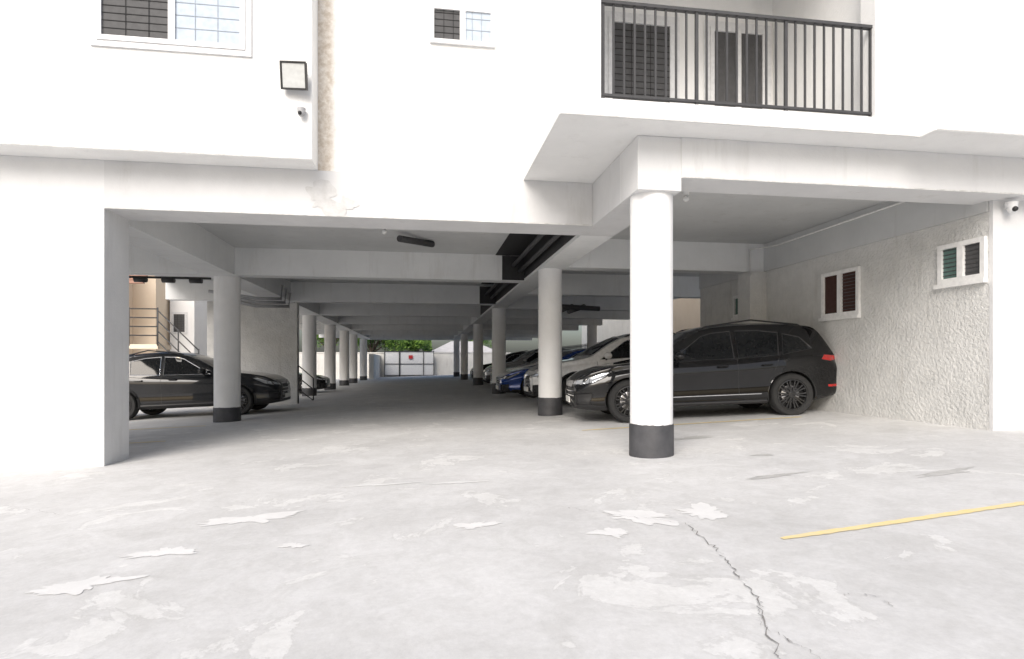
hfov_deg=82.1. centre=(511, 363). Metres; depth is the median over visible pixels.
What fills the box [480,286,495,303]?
chase end
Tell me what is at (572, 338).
sky
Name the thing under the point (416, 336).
cross beam
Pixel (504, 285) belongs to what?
chase pipe
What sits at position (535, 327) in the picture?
bay beam
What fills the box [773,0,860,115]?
balcony side wall
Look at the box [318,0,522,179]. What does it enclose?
wall middle base
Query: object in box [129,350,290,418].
sedan
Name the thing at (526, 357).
parked suv
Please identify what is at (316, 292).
cross beam
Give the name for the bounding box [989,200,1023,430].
gable pier
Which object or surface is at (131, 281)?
porch roof tiles
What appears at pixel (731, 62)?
balcony door
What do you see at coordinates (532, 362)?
parked sedan
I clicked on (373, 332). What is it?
cross beam
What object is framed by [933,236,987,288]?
gable window
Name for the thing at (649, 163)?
column head
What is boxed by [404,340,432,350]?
tree
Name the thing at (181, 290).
cross beam
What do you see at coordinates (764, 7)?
balcony back wall
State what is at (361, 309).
cross beam
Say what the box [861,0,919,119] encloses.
balcony wall
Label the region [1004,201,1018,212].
security camera
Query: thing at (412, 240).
drain pipe
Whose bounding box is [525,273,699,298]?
bay beam
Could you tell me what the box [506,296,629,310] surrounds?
bay beam
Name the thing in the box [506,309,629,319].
bay beam
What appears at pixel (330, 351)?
column
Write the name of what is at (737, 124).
drip edge balcony
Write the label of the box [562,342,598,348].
side fence
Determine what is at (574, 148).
balcony slab
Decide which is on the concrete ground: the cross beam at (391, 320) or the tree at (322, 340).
the tree at (322, 340)
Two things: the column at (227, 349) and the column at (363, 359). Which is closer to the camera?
the column at (227, 349)
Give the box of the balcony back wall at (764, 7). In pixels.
[605,0,772,109]
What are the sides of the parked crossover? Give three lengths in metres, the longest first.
4.785 x 2.305 x 1.716 m
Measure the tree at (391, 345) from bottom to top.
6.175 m
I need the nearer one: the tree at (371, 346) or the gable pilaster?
the gable pilaster
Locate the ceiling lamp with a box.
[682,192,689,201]
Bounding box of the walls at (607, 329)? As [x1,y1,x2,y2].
[582,319,629,347]
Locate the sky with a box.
[299,325,581,352]
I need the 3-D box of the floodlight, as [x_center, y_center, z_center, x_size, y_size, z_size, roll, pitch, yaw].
[-2.784,-3.673,7.546,0.352,0.353,0.221,0,0,1]
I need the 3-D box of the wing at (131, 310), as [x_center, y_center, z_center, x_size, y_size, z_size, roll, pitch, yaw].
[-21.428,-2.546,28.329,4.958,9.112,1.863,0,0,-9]
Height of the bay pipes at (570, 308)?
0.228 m
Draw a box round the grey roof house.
[432,341,491,352]
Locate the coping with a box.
[299,352,508,353]
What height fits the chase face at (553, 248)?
0.543 m
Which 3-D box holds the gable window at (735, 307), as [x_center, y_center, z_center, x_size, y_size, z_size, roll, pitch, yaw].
[5.433,-1.343,14.028,0.066,0.583,0.657,0,0,-9]
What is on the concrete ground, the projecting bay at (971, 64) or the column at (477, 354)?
the column at (477, 354)
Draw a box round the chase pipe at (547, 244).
[518,235,560,272]
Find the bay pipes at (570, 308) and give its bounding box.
[562,304,599,313]
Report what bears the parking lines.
on the concrete ground
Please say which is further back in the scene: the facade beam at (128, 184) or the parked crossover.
the parked crossover
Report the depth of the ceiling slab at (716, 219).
11.90 m
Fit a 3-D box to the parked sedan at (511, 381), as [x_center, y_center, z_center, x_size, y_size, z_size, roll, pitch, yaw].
[2.006,0.259,19.683,5.119,1.521,2.384,-2,0,-9]
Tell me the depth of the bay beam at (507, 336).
46.08 m
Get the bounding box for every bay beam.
[460,338,531,339]
[468,330,537,334]
[468,334,537,337]
[483,318,601,325]
[483,324,578,330]
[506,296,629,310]
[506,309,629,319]
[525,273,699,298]
[564,239,763,273]
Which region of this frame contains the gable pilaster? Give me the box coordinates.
[738,271,766,403]
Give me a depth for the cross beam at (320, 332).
40.72 m
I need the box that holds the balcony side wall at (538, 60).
[523,0,554,165]
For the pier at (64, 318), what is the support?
on the concrete ground
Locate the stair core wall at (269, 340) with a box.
[207,301,298,407]
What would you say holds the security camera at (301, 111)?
attached to the projecting bay at (63, 81)
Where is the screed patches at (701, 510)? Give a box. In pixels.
[25,480,728,594]
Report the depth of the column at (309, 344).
24.62 m
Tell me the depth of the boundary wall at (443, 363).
58.49 m
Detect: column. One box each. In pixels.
[213,276,240,422]
[302,315,316,395]
[324,324,335,389]
[339,330,348,385]
[349,334,357,382]
[360,339,366,379]
[453,339,459,376]
[460,334,467,379]
[473,324,482,384]
[492,308,505,393]
[538,268,561,415]
[587,325,596,347]
[629,191,673,458]
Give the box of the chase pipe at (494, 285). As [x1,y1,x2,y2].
[485,283,497,294]
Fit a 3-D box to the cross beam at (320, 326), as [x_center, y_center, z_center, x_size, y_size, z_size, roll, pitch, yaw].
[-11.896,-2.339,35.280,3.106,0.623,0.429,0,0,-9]
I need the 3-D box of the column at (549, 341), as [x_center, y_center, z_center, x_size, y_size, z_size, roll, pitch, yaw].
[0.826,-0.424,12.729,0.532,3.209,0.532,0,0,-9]
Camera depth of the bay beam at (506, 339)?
50.95 m
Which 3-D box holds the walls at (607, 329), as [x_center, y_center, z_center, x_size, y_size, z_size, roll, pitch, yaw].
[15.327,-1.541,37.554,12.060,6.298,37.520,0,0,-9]
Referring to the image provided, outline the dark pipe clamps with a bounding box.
[129,276,210,282]
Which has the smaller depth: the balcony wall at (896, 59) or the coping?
the balcony wall at (896, 59)
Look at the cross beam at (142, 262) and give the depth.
13.16 m
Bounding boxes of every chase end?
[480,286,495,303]
[502,256,523,279]
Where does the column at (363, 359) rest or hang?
on the concrete ground
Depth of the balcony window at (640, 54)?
8.77 m
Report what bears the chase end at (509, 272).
attached to the chase face at (553, 248)
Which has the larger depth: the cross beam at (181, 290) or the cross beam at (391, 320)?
the cross beam at (391, 320)
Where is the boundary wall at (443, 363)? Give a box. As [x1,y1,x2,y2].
[299,353,506,378]
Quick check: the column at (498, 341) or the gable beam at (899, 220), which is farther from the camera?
the column at (498, 341)
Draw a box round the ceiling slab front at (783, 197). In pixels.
[676,191,888,203]
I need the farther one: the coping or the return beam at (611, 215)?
the coping
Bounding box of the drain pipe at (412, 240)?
[397,235,434,246]
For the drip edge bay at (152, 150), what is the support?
attached to the projecting bay at (63, 81)
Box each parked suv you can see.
[483,348,572,381]
[524,333,674,405]
[566,319,836,422]
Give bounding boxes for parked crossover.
[470,350,526,382]
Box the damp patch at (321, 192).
[305,179,358,215]
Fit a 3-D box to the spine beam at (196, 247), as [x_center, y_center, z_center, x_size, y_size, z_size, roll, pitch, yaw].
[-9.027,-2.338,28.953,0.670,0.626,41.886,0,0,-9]
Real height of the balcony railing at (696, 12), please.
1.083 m
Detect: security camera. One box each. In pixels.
[297,107,305,116]
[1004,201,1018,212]
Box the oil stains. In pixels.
[674,436,973,478]
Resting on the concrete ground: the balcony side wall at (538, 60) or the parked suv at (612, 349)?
the parked suv at (612, 349)
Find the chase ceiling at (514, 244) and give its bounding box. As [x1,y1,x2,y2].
[496,233,537,255]
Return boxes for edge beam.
[105,207,591,225]
[681,137,1023,204]
[683,176,1023,194]
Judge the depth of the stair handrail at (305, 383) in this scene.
20.22 m
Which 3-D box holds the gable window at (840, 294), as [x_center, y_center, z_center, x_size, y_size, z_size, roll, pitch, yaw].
[5.939,-1.243,10.683,0.066,0.891,1.018,0,0,-9]
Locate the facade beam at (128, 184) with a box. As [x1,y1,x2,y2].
[104,160,592,235]
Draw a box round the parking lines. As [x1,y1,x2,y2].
[129,416,1023,538]
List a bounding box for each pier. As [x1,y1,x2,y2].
[0,155,128,471]
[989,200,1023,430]
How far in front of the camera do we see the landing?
26.64 m
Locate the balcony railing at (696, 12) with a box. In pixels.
[601,0,872,116]
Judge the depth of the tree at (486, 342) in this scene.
79.75 m
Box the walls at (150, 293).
[133,275,169,353]
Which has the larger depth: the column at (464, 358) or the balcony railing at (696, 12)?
the column at (464, 358)
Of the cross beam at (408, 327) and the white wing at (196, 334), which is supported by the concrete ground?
the white wing at (196, 334)
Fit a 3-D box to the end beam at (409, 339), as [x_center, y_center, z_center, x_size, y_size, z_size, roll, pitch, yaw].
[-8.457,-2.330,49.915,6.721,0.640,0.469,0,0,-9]
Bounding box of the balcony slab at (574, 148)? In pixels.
[523,95,919,182]
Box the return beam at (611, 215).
[582,155,629,236]
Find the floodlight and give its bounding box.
[279,60,307,90]
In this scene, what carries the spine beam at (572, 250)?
attached to the ceiling slab at (716, 219)
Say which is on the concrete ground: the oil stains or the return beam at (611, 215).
the oil stains
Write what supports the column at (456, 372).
on the concrete ground
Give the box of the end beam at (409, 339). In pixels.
[372,338,451,339]
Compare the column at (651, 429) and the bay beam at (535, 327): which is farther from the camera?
the bay beam at (535, 327)
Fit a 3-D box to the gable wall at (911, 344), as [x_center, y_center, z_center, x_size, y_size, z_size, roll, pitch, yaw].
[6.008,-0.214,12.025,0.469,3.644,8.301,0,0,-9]
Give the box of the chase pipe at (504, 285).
[490,283,508,299]
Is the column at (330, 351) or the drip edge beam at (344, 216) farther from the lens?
the column at (330, 351)
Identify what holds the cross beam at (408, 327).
attached to the ceiling slab at (716, 219)
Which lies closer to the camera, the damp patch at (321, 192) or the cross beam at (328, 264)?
the damp patch at (321, 192)
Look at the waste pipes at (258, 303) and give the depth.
16.68 m
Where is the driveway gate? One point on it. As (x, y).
(399, 363)
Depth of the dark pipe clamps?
13.72 m
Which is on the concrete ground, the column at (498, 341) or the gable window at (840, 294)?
the column at (498, 341)
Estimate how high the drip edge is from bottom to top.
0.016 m
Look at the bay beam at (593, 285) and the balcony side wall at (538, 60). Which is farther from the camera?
the bay beam at (593, 285)
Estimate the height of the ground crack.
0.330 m
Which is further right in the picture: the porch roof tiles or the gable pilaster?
the gable pilaster
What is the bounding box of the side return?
[369,354,379,378]
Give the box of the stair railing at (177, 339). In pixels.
[129,307,198,353]
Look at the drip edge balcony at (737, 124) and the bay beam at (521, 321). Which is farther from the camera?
the bay beam at (521, 321)
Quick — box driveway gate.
[384,350,433,376]
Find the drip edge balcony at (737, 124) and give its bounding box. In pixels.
[560,112,919,136]
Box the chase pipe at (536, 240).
[511,234,544,266]
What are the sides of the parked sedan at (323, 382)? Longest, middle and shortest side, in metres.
4.875 x 2.270 x 1.448 m
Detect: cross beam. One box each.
[129,244,208,276]
[165,280,267,300]
[234,247,524,282]
[291,282,495,304]
[299,315,324,323]
[299,324,338,329]
[317,330,340,334]
[319,303,480,316]
[338,316,470,324]
[352,324,462,330]
[362,330,457,334]
[369,335,453,338]
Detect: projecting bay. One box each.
[0,0,317,169]
[893,0,1023,157]
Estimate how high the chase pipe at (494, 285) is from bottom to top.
0.089 m
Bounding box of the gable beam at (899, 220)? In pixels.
[699,201,988,288]
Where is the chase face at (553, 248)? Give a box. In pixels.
[477,234,575,317]
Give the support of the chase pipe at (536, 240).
attached to the chase face at (553, 248)
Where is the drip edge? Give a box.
[937,128,1023,134]
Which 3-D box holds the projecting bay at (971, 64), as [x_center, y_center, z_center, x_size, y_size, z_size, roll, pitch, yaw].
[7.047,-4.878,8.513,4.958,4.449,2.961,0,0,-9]
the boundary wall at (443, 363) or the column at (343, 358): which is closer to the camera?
the column at (343, 358)
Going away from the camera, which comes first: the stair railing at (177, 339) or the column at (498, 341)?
the column at (498, 341)
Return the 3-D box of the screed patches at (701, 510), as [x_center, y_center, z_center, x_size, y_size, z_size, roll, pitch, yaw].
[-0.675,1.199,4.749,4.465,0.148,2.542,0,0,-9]
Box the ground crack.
[7,472,951,658]
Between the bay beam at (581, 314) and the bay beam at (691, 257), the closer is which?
the bay beam at (691, 257)
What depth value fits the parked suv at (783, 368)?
10.66 m
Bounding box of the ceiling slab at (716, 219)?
[168,195,876,285]
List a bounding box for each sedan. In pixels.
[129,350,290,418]
[299,372,329,393]
[490,350,567,384]
[496,348,587,397]
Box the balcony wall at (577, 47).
[555,0,600,102]
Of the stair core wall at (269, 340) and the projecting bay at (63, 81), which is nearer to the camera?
the projecting bay at (63, 81)
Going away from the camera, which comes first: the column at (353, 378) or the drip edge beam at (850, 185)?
the drip edge beam at (850, 185)
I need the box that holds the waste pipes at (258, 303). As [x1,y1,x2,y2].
[208,285,290,307]
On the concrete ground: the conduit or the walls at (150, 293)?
the walls at (150, 293)
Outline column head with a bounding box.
[620,135,680,203]
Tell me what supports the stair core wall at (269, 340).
on the concrete ground
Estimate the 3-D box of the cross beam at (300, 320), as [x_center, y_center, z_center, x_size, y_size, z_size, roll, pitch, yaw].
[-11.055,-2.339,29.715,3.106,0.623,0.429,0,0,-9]
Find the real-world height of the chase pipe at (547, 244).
0.089 m
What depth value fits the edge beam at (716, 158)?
7.27 m
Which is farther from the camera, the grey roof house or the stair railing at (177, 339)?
the grey roof house
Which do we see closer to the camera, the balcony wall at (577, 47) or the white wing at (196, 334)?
the balcony wall at (577, 47)
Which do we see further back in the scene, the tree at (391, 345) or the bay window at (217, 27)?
the tree at (391, 345)
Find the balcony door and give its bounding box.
[704,20,770,109]
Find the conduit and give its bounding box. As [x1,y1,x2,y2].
[749,202,903,274]
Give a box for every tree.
[317,334,338,348]
[357,338,405,351]
[378,340,431,350]
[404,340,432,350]
[468,340,491,346]
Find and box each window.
[90,0,251,57]
[171,312,186,333]
[430,3,494,48]
[605,11,679,102]
[731,295,737,319]
[818,266,860,321]
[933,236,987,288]
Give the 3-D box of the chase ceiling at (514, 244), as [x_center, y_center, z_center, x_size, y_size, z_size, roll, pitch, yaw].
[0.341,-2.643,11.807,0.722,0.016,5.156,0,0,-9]
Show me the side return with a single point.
(374, 366)
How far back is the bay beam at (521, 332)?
41.02 m
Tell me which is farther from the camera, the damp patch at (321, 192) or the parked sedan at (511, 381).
the parked sedan at (511, 381)
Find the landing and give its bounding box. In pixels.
[129,344,170,349]
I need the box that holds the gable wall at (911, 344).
[700,212,988,429]
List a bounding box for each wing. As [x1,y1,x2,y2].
[129,284,132,353]
[170,301,206,355]
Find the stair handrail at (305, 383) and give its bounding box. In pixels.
[298,365,313,403]
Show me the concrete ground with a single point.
(396, 568)
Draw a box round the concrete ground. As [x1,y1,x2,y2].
[0,374,1023,658]
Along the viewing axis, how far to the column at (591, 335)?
30.93 m
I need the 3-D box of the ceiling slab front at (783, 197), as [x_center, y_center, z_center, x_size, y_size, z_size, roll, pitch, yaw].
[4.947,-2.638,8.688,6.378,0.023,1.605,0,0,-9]
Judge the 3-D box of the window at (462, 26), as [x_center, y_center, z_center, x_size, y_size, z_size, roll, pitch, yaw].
[-0.704,-4.807,8.372,0.925,0.543,0.046,0,0,-9]
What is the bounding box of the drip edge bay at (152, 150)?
[0,142,310,158]
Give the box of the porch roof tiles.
[129,275,147,283]
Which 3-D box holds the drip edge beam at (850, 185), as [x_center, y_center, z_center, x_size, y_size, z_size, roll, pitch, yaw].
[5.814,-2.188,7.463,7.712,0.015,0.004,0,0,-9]
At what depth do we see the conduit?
11.01 m
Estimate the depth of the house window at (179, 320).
31.19 m
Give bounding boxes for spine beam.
[129,221,371,339]
[452,235,611,339]

